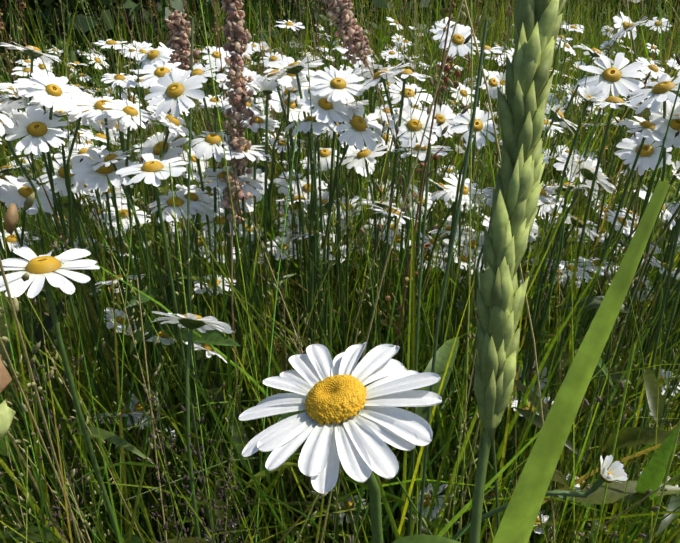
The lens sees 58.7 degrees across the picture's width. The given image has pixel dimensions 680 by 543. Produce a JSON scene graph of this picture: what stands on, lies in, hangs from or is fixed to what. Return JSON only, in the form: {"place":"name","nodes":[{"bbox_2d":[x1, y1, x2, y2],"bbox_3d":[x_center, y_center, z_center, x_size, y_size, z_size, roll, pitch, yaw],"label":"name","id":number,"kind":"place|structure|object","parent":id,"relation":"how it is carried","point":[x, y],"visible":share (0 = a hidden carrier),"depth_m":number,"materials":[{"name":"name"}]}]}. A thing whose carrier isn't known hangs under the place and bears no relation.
{"place":"outdoors","nodes":[
{"label":"outdoors","id":0,"kind":"place"},
{"bbox_2d":[0,0,679,542],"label":"grass","id":1,"kind":"structure","parent":0,"point":[398,526],"depth_m":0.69,"materials":[{"name":"green plant"}]},
{"bbox_2d":[4,0,679,542],"bbox_3d":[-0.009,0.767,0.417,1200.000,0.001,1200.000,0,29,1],"label":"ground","id":2,"kind":"structure","parent":0,"point":[486,178],"depth_m":2.20,"materials":[{"name":"green plant"}]},
{"bbox_2d":[0,11,679,542],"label":"daisies","id":3,"kind":"object","parent":2,"relation":"on","point":[358,131],"visible":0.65,"depth_m":0.59,"materials":[{"name":"white plant"}]},
{"bbox_2d":[0,24,679,542],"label":"meadow leaves","id":4,"kind":"object","parent":2,"relation":"on","point":[652,472],"visible":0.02,"depth_m":0.55,"materials":[{"name":"green plant"}]},
{"bbox_2d":[0,0,679,522],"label":"sorrel","id":5,"kind":"object","parent":2,"relation":"on","point":[354,38],"visible":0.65,"depth_m":0.51,"materials":[{"name":"brown plant"}]},
{"bbox_2d":[0,0,679,161],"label":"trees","id":6,"kind":"object","parent":2,"relation":"on","point":[83,22],"visible":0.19,"depth_m":2.24,"materials":[{"name":"green plant"}]},
{"bbox_2d":[25,0,669,542],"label":"stems","id":7,"kind":"object","parent":2,"relation":"on","point":[519,182],"visible":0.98,"depth_m":0.06,"materials":[{"name":"green plant"}]},
{"bbox_2d":[239,342,460,542],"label":"daisy","id":8,"kind":"object","parent":2,"relation":"on","point":[351,421],"visible":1,"depth_m":0.16,"materials":[{"name":"white plant"}]}
]}

